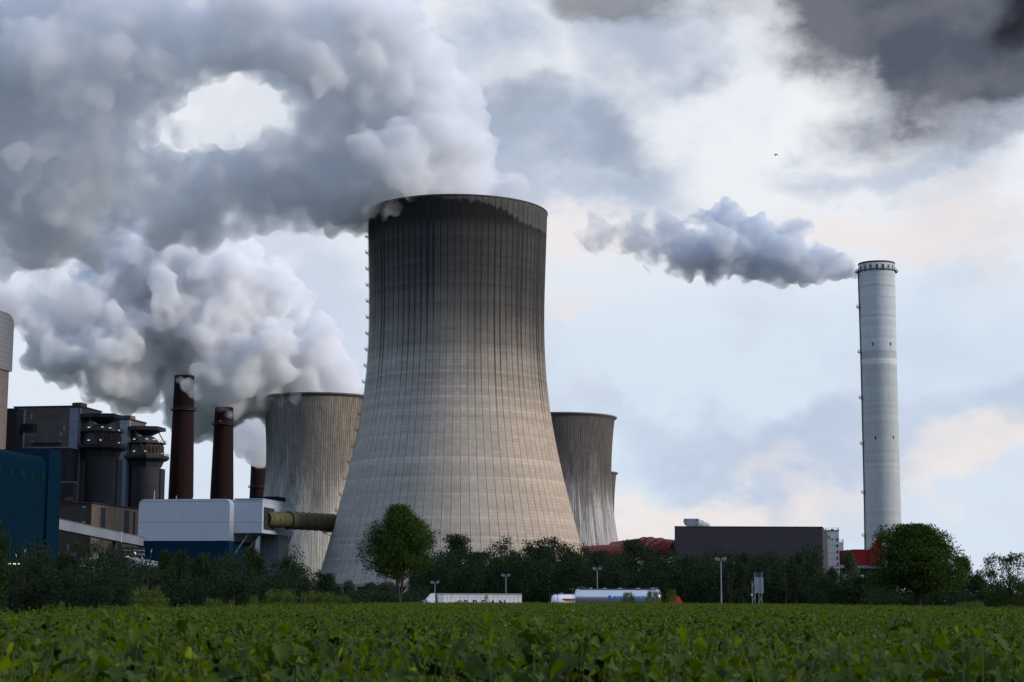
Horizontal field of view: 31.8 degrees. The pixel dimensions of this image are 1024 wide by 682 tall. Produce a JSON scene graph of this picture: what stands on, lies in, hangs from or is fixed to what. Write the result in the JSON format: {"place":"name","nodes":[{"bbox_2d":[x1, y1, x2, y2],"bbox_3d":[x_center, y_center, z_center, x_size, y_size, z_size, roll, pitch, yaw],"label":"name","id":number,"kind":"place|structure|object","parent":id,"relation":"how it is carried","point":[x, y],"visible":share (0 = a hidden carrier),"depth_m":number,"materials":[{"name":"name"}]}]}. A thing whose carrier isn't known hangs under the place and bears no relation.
{"place":"outdoors","nodes":[
{"label":"outdoors","id":0,"kind":"place"},
{"bbox_2d":[0,310,13,448],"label":"cooling tower","id":1,"kind":"structure","parent":0,"point":[6,336],"depth_m":899.97,"materials":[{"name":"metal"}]},
{"bbox_2d":[6,408,24,448],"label":"lift tower","id":2,"kind":"structure","parent":0,"point":[14,433],"depth_m":934.10,"materials":[{"name":"metal"}]},
{"bbox_2d":[21,424,36,432],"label":"footbridge","id":3,"kind":"object","parent":2,"relation":"on","point":[28,428],"visible":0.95,"depth_m":937.77,"materials":[{"name":"metal"}]},
{"bbox_2d":[0,449,61,567],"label":"industrial building","id":4,"kind":"structure","parent":0,"point":[30,485],"depth_m":578.95,"materials":[{"name":"metal"}]},
{"bbox_2d":[9,466,13,476],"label":"round window","id":5,"kind":"structure","parent":4,"relation":"in","point":[11,470],"depth_m":564.75,"materials":[{"name":"glass"}]},
{"bbox_2d":[20,468,24,478],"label":"round window","id":6,"kind":"structure","parent":4,"relation":"in","point":[22,472],"depth_m":572.39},
{"bbox_2d":[30,470,34,479],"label":"round window","id":7,"kind":"structure","parent":4,"relation":"in","point":[32,474],"depth_m":579.70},
{"bbox_2d":[41,472,44,481],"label":"round window","id":8,"kind":"structure","parent":4,"relation":"in","point":[42,474],"depth_m":587.39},
{"bbox_2d":[22,447,78,481],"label":"annex block","id":9,"kind":"structure","parent":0,"point":[69,469],"depth_m":937.66,"materials":[{"name":"metal"}]},
{"bbox_2d":[14,402,101,501],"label":"boiler house","id":10,"kind":"structure","parent":0,"point":[59,426],"depth_m":955.82,"materials":[{"name":"metal"}]},
{"bbox_2d":[58,544,99,565],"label":"pale low block","id":11,"kind":"structure","parent":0,"point":[66,546],"depth_m":696.92,"materials":[{"name":"concrete"}]},
{"bbox_2d":[58,502,138,555],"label":"bunker hall","id":12,"kind":"structure","parent":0,"point":[124,519],"depth_m":887.18,"materials":[{"name":"metal"}]},
{"bbox_2d":[87,557,158,586],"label":"white hall","id":13,"kind":"structure","parent":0,"point":[135,561],"depth_m":644.04,"materials":[{"name":"metal"}]},
{"bbox_2d":[108,415,146,506],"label":"boiler house","id":14,"kind":"structure","parent":0,"point":[127,435],"depth_m":1022.50,"materials":[{"name":"metal"}]},
{"bbox_2d":[168,375,196,498],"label":"brick chimney","id":15,"kind":"object","parent":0,"point":[181,478],"visible":0.62,"depth_m":1067.32,"materials":[{"name":"brick"}]},
{"bbox_2d":[138,490,293,579],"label":"white hall","id":16,"kind":"structure","parent":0,"point":[192,527],"depth_m":831.36,"materials":[{"name":"metal"}]},
{"bbox_2d":[210,406,235,499],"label":"brick chimney","id":17,"kind":"object","parent":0,"point":[222,481],"visible":0.51,"depth_m":1091.23,"materials":[{"name":"brick"}]},
{"bbox_2d":[248,457,265,545],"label":"brick chimney","id":18,"kind":"object","parent":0,"point":[257,477],"visible":0.27,"depth_m":1413.94,"materials":[{"name":"brick"}]},
{"bbox_2d":[0,600,1023,681],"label":"crop","id":19,"kind":"object","parent":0,"point":[642,625],"depth_m":14.73,"materials":[{"name":"plant"}]},
{"bbox_2d":[0,0,1023,601],"label":"sky","id":20,"kind":"structure","parent":0,"point":[188,187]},
{"bbox_2d":[674,526,827,576],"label":"grey hall","id":21,"kind":"structure","parent":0,"point":[751,540],"depth_m":696.20,"materials":[{"name":"metal"}]},
{"bbox_2d":[582,541,674,557],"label":"red pipe","id":22,"kind":"object","parent":21,"relation":"attached to","point":[613,549],"visible":0.4,"depth_m":796.15,"materials":[{"name":"metal"}]},
{"bbox_2d":[609,537,674,544],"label":"red pipe","id":23,"kind":"object","parent":21,"relation":"attached to","point":[646,539],"visible":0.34,"depth_m":786.38,"materials":[{"name":"metal"}]},
{"bbox_2d":[683,519,709,525],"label":"roof duct","id":24,"kind":"object","parent":21,"relation":"on","point":[693,522],"visible":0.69,"depth_m":700.39,"materials":[{"name":"metal"}]},
{"bbox_2d":[751,573,763,603],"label":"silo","id":25,"kind":"object","parent":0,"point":[758,584],"visible":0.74,"depth_m":282.58,"materials":[{"name":"metal"}]},
{"bbox_2d":[825,527,839,584],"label":"stair tower","id":26,"kind":"structure","parent":0,"point":[833,546],"depth_m":787.49,"materials":[{"name":"concrete"}]},
{"bbox_2d":[839,539,843,583],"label":"stair tower","id":27,"kind":"structure","parent":0,"point":[841,546],"depth_m":864.95,"materials":[{"name":"concrete"}]},
{"bbox_2d":[839,539,892,579],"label":"red duct house","id":28,"kind":"structure","parent":0,"point":[863,555],"depth_m":810.55,"materials":[{"name":"paint"}]},
{"bbox_2d":[855,260,901,592],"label":"chimney stack","id":29,"kind":"object","parent":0,"point":[879,442],"visible":0.83,"depth_m":898.67,"materials":[{"name":"concrete"}]},
{"bbox_3d":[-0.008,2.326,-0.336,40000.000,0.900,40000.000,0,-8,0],"label":"ground","id":30,"kind":"structure","parent":0,"visible":0},
{"bbox_2d":[0,519,13,615],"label":"hedge tree","id":31,"kind":"object","parent":30,"relation":"on","point":[4,575],"visible":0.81,"depth_m":99.13,"materials":[{"name":"green plant"}]},
{"bbox_2d":[10,553,16,613],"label":"dead stem","id":32,"kind":"object","parent":30,"relation":"on","point":[16,584],"visible":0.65,"depth_m":111.04,"materials":[{"name":"brown plant"}]},
{"bbox_2d":[0,565,36,615],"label":"hedge tree","id":33,"kind":"object","parent":30,"relation":"on","point":[13,575],"visible":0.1,"depth_m":116.41,"materials":[{"name":"green plant"}]},
{"bbox_2d":[17,549,25,613],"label":"dead stem","id":34,"kind":"object","parent":30,"relation":"on","point":[23,580],"visible":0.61,"depth_m":111.06,"materials":[{"name":"brown plant"}]},
{"bbox_2d":[20,549,54,611],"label":"hedge tree","id":35,"kind":"object","parent":30,"relation":"on","point":[48,566],"visible":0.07,"depth_m":120.93,"materials":[{"name":"green plant"}]},
{"bbox_2d":[56,601,64,611],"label":"bush","id":36,"kind":"object","parent":30,"relation":"on","point":[62,605],"visible":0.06,"depth_m":65.30,"materials":[{"name":"green plant"}]},
{"bbox_2d":[53,550,83,590],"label":"hedge tree","id":37,"kind":"object","parent":30,"relation":"on","point":[62,557],"visible":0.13,"depth_m":124.97,"materials":[{"name":"green plant"}]},
{"bbox_2d":[60,481,77,501],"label":"annex block","id":38,"kind":"structure","parent":30,"relation":"on","point":[68,492],"depth_m":929.01,"materials":[{"name":"metal"}]},
{"bbox_2d":[66,541,92,606],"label":"hedge tree","id":39,"kind":"object","parent":30,"relation":"on","point":[79,568],"visible":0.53,"depth_m":122.83,"materials":[{"name":"green plant"}]},
{"bbox_2d":[59,518,143,552],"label":"conveyor gallery","id":40,"kind":"object","parent":30,"relation":"on","point":[82,529],"visible":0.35,"depth_m":760.42,"materials":[{"name":"metal"}]},
{"bbox_2d":[78,413,126,505],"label":"hopper tower","id":41,"kind":"structure","parent":30,"relation":"on","point":[101,447],"depth_m":948.79,"materials":[{"name":"metal"}]},
{"bbox_2d":[94,547,114,588],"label":"hedge tree","id":42,"kind":"object","parent":30,"relation":"on","point":[98,562],"visible":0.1,"depth_m":123.93,"materials":[{"name":"green plant"}]},
{"bbox_2d":[120,563,141,602],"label":"hedge tree","id":43,"kind":"object","parent":30,"relation":"on","point":[137,567],"visible":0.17,"depth_m":120.94,"materials":[{"name":"green plant"}]},
{"bbox_2d":[121,547,144,558],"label":"pipe rack","id":44,"kind":"object","parent":30,"relation":"on","point":[138,553],"visible":0.33,"depth_m":756.72,"materials":[{"name":"metal"}]},
{"bbox_2d":[139,549,151,606],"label":"dead stem","id":45,"kind":"object","parent":30,"relation":"on","point":[149,569],"visible":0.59,"depth_m":119.07,"materials":[{"name":"brown plant"}]},
{"bbox_2d":[124,426,168,507],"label":"hopper tower","id":46,"kind":"structure","parent":30,"relation":"on","point":[146,458],"depth_m":1018.05,"materials":[{"name":"metal"}]},
{"bbox_2d":[124,585,169,610],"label":"bush","id":47,"kind":"object","parent":30,"relation":"on","point":[159,601],"visible":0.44,"depth_m":77.09,"materials":[{"name":"green plant"}]},
{"bbox_2d":[132,565,161,607],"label":"hedge tree","id":48,"kind":"object","parent":30,"relation":"on","point":[151,566],"visible":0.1,"depth_m":128.84,"materials":[{"name":"green plant"}]},
{"bbox_2d":[151,549,177,596],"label":"hedge tree","id":49,"kind":"object","parent":30,"relation":"on","point":[165,557],"visible":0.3,"depth_m":136.62,"materials":[{"name":"green plant"}]},
{"bbox_2d":[168,549,196,607],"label":"hedge tree","id":50,"kind":"object","parent":30,"relation":"on","point":[181,559],"visible":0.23,"depth_m":138.50,"materials":[{"name":"green plant"}]},
{"bbox_2d":[187,552,214,603],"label":"hedge tree","id":51,"kind":"object","parent":30,"relation":"on","point":[202,564],"visible":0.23,"depth_m":140.46,"materials":[{"name":"green plant"}]},
{"bbox_2d":[203,597,223,621],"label":"bush","id":52,"kind":"object","parent":30,"relation":"on","point":[211,601],"visible":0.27,"depth_m":86.92,"materials":[{"name":"green plant"}]},
{"bbox_2d":[211,556,237,605],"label":"hedge tree","id":53,"kind":"object","parent":30,"relation":"on","point":[227,574],"visible":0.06,"depth_m":144.50,"materials":[{"name":"green plant"}]},
{"bbox_2d":[246,595,258,606],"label":"bush","id":54,"kind":"object","parent":30,"relation":"on","point":[252,599],"visible":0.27,"depth_m":98.86,"materials":[{"name":"green plant"}]},
{"bbox_2d":[239,546,278,586],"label":"hedge tree","id":55,"kind":"object","parent":30,"relation":"on","point":[259,561],"visible":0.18,"depth_m":148.90,"materials":[{"name":"green plant"}]},
{"bbox_2d":[259,589,297,606],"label":"bush","id":56,"kind":"object","parent":30,"relation":"on","point":[288,597],"visible":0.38,"depth_m":106.56,"materials":[{"name":"green plant"}]},
{"bbox_2d":[273,556,301,583],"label":"hedge tree","id":57,"kind":"object","parent":30,"relation":"on","point":[286,563],"visible":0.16,"depth_m":153.46,"materials":[{"name":"green plant"}]},
{"bbox_2d":[300,592,306,605],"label":"bush","id":58,"kind":"object","parent":30,"relation":"on","point":[305,600],"visible":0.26,"depth_m":113.80,"materials":[{"name":"green plant"}]},
{"bbox_2d":[254,392,362,587],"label":"cooling tower","id":59,"kind":"structure","parent":30,"relation":"on","point":[310,438],"depth_m":1119.85,"materials":[{"name":"concrete"}]},
{"bbox_2d":[310,569,321,595],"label":"belt tree","id":60,"kind":"object","parent":30,"relation":"on","point":[318,575],"visible":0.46,"depth_m":257.52,"materials":[{"name":"green plant"}]},
{"bbox_2d":[300,591,336,606],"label":"bush","id":61,"kind":"object","parent":30,"relation":"on","point":[315,597],"visible":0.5,"depth_m":118.37,"materials":[{"name":"green plant"}]},
{"bbox_2d":[315,572,343,603],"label":"hedge tree","id":62,"kind":"object","parent":30,"relation":"on","point":[325,583],"visible":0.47,"depth_m":188.12,"materials":[{"name":"green plant"}]},
{"bbox_2d":[334,594,351,605],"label":"bush","id":63,"kind":"object","parent":30,"relation":"on","point":[345,600],"visible":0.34,"depth_m":128.47,"materials":[{"name":"green plant"}]},
{"bbox_2d":[342,580,355,600],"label":"belt tree","id":64,"kind":"object","parent":30,"relation":"on","point":[349,583],"visible":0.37,"depth_m":326.79,"materials":[{"name":"green plant"}]},
{"bbox_2d":[363,581,380,600],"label":"belt tree","id":65,"kind":"object","parent":30,"relation":"on","point":[370,583],"visible":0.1,"depth_m":337.07,"materials":[{"name":"green plant"}]},
{"bbox_2d":[377,580,399,601],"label":"belt tree","id":66,"kind":"object","parent":30,"relation":"on","point":[390,585],"visible":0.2,"depth_m":341.10,"materials":[{"name":"green plant"}]},
{"bbox_2d":[354,503,439,602],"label":"lime tree","id":67,"kind":"object","parent":30,"relation":"on","point":[406,534],"visible":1,"depth_m":202.42,"materials":[{"name":"green plant"}]},
{"bbox_2d":[403,559,430,596],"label":"belt tree","id":68,"kind":"object","parent":30,"relation":"on","point":[408,578],"visible":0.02,"depth_m":376.44,"materials":[{"name":"green plant"}]},
{"bbox_2d":[430,581,438,592],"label":"lamp post","id":69,"kind":"object","parent":30,"relation":"on","point":[432,582],"visible":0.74,"depth_m":326.87,"materials":[{"name":"metal"}]},
{"bbox_2d":[428,562,451,601],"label":"belt tree","id":70,"kind":"object","parent":30,"relation":"on","point":[443,586],"visible":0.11,"depth_m":365.69,"materials":[{"name":"green plant"}]},
{"bbox_2d":[318,194,582,593],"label":"cooling tower","id":71,"kind":"structure","parent":30,"relation":"on","point":[455,432],"depth_m":854.41,"materials":[{"name":"concrete"}]},
{"bbox_2d":[268,511,336,535],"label":"flue duct","id":72,"kind":"object","parent":71,"relation":"attached to","point":[308,521],"visible":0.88,"depth_m":855.30,"materials":[{"name":"metal"}]},
{"bbox_2d":[430,533,472,592],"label":"belt tree","id":73,"kind":"object","parent":30,"relation":"on","point":[457,541],"visible":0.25,"depth_m":395.94,"materials":[{"name":"green plant"}]},
{"bbox_2d":[464,552,496,593],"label":"belt tree","id":74,"kind":"object","parent":30,"relation":"on","point":[473,558],"visible":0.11,"depth_m":395.65,"materials":[{"name":"green plant"}]},
{"bbox_2d":[501,573,509,593],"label":"lamp post","id":75,"kind":"object","parent":30,"relation":"on","point":[503,575],"visible":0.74,"depth_m":332.01,"materials":[{"name":"metal"}]},
{"bbox_2d":[0,533,1023,615],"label":"undergrowth","id":76,"kind":"object","parent":30,"relation":"on","point":[238,590],"visible":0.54,"depth_m":342.21,"materials":[{"name":"green plant"}]},
{"bbox_2d":[500,550,525,579],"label":"belt tree","id":77,"kind":"object","parent":30,"relation":"on","point":[515,559],"visible":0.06,"depth_m":401.37,"materials":[{"name":"green plant"}]},
{"bbox_2d":[514,536,575,599],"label":"belt tree","id":78,"kind":"object","parent":30,"relation":"on","point":[538,552],"visible":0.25,"depth_m":395.43,"materials":[{"name":"green plant"}]},
{"bbox_2d":[551,412,617,559],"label":"cooling tower","id":79,"kind":"structure","parent":30,"relation":"on","point":[584,441],"depth_m":1223.84,"materials":[{"name":"concrete"}]},
{"bbox_2d":[592,567,601,588],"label":"lamp post","id":80,"kind":"object","parent":30,"relation":"on","point":[594,568],"visible":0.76,"depth_m":327.22,"materials":[{"name":"metal"}]},
{"bbox_2d":[586,549,610,576],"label":"belt tree","id":81,"kind":"object","parent":30,"relation":"on","point":[598,557],"visible":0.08,"depth_m":396.20,"materials":[{"name":"green plant"}]},
{"bbox_2d":[611,471,617,508],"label":"cooling tower","id":82,"kind":"structure","parent":30,"relation":"on","point":[613,476],"depth_m":1686.27,"materials":[{"name":"concrete"}]},
{"bbox_2d":[621,592,635,602],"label":"bush","id":83,"kind":"object","parent":30,"relation":"on","point":[630,595],"visible":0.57,"depth_m":245.30,"materials":[{"name":"green plant"}]},
{"bbox_2d":[614,539,657,588],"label":"belt tree","id":84,"kind":"object","parent":30,"relation":"on","point":[627,544],"visible":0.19,"depth_m":381.12,"materials":[{"name":"green plant"}]},
{"bbox_2d":[645,590,664,602],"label":"bush","id":85,"kind":"object","parent":30,"relation":"on","point":[650,594],"visible":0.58,"depth_m":245.19,"materials":[{"name":"green plant"}]},
{"bbox_2d":[651,554,673,590],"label":"belt tree","id":86,"kind":"object","parent":30,"relation":"on","point":[667,563],"visible":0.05,"depth_m":395.65,"materials":[{"name":"green plant"}]},
{"bbox_2d":[665,589,678,602],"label":"bush","id":87,"kind":"object","parent":30,"relation":"on","point":[674,597],"visible":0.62,"depth_m":245.42,"materials":[{"name":"green plant"}]},
{"bbox_2d":[679,557,704,602],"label":"belt tree","id":88,"kind":"object","parent":30,"relation":"on","point":[691,578],"visible":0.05,"depth_m":395.37,"materials":[{"name":"green plant"}]},
{"bbox_2d":[715,557,725,603],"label":"lamp post","id":89,"kind":"object","parent":30,"relation":"on","point":[718,559],"visible":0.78,"depth_m":259.84,"materials":[{"name":"metal"}]},
{"bbox_2d":[722,559,736,603],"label":"belt tree","id":90,"kind":"object","parent":30,"relation":"on","point":[730,565],"visible":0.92,"depth_m":326.97,"materials":[{"name":"green plant"}]},
{"bbox_2d":[734,551,749,599],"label":"belt tree","id":91,"kind":"object","parent":30,"relation":"on","point":[745,571],"visible":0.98,"depth_m":332.05,"materials":[{"name":"green plant"}]},
{"bbox_2d":[762,555,777,602],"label":"belt tree","id":92,"kind":"object","parent":30,"relation":"on","point":[772,562],"visible":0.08,"depth_m":377.11,"materials":[{"name":"green plant"}]},
{"bbox_2d":[768,570,798,603],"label":"belt tree","id":93,"kind":"object","parent":30,"relation":"on","point":[784,593],"visible":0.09,"depth_m":370.56,"materials":[{"name":"green plant"}]},
{"bbox_2d":[784,552,806,602],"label":"belt tree","id":94,"kind":"object","parent":30,"relation":"on","point":[799,558],"visible":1,"depth_m":336.86,"materials":[{"name":"green plant"}]},
{"bbox_2d":[798,562,826,603],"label":"belt tree","id":95,"kind":"object","parent":30,"relation":"on","point":[806,564],"visible":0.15,"depth_m":366.13,"materials":[{"name":"green plant"}]},
{"bbox_2d":[825,566,839,589],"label":"belt tree","id":96,"kind":"object","parent":30,"relation":"on","point":[831,571],"visible":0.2,"depth_m":365.87,"materials":[{"name":"green plant"}]},
{"bbox_2d":[840,549,861,603],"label":"belt tree","id":97,"kind":"object","parent":30,"relation":"on","point":[850,561],"visible":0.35,"depth_m":357.14,"materials":[{"name":"green plant"}]},
{"bbox_2d":[837,577,871,605],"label":"belt tree","id":98,"kind":"object","parent":30,"relation":"on","point":[856,581],"visible":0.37,"depth_m":335.89,"materials":[{"name":"green plant"}]},
{"bbox_2d":[861,522,975,606],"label":"round tree","id":99,"kind":"object","parent":30,"relation":"on","point":[919,558],"visible":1,"depth_m":157.30,"materials":[{"name":"green plant"}]},
{"bbox_2d":[899,584,964,606],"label":"hedge tree","id":100,"kind":"object","parent":30,"relation":"on","point":[929,600],"visible":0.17,"depth_m":196.74,"materials":[{"name":"green plant"}]},
{"bbox_2d":[948,555,973,601],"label":"belt tree","id":101,"kind":"object","parent":30,"relation":"on","point":[968,564],"visible":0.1,"depth_m":207.96,"materials":[{"name":"green plant"}]},
{"bbox_2d":[954,600,984,609],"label":"bush","id":102,"kind":"object","parent":30,"relation":"on","point":[964,604],"visible":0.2,"depth_m":106.55,"materials":[{"name":"green plant"}]},
{"bbox_2d":[961,572,995,606],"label":"belt tree","id":103,"kind":"object","parent":30,"relation":"on","point":[975,578],"visible":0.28,"depth_m":198.18,"materials":[{"name":"green plant"}]},
{"bbox_2d":[972,552,1023,607],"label":"airy tree","id":104,"kind":"object","parent":30,"relation":"on","point":[991,573],"visible":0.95,"depth_m":116.56,"materials":[{"name":"green plant"}]},
{"bbox_2d":[983,588,1022,608],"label":"hedge tree","id":105,"kind":"object","parent":30,"relation":"on","point":[989,593],"visible":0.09,"depth_m":188.08,"materials":[{"name":"green plant"}]},
{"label":"road","id":106,"kind":"structure","parent":0,"visible":0},
{"bbox_2d":[422,593,521,602],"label":"curtain lorry","id":107,"kind":"object","parent":106,"relation":"on","point":[468,597],"visible":0.38,"depth_m":298.16,"materials":[{"name":"white paint"}]},
{"bbox_2d":[549,593,574,602],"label":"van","id":108,"kind":"object","parent":106,"relation":"on","point":[562,597],"visible":0.23,"depth_m":303.38,"materials":[{"name":"paint"}]},
{"bbox_2d":[572,587,682,603],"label":"silver tanker","id":109,"kind":"object","parent":106,"relation":"on","point":[599,596],"visible":0.51,"depth_m":275.36,"materials":[{"name":"metal"}]}
]}

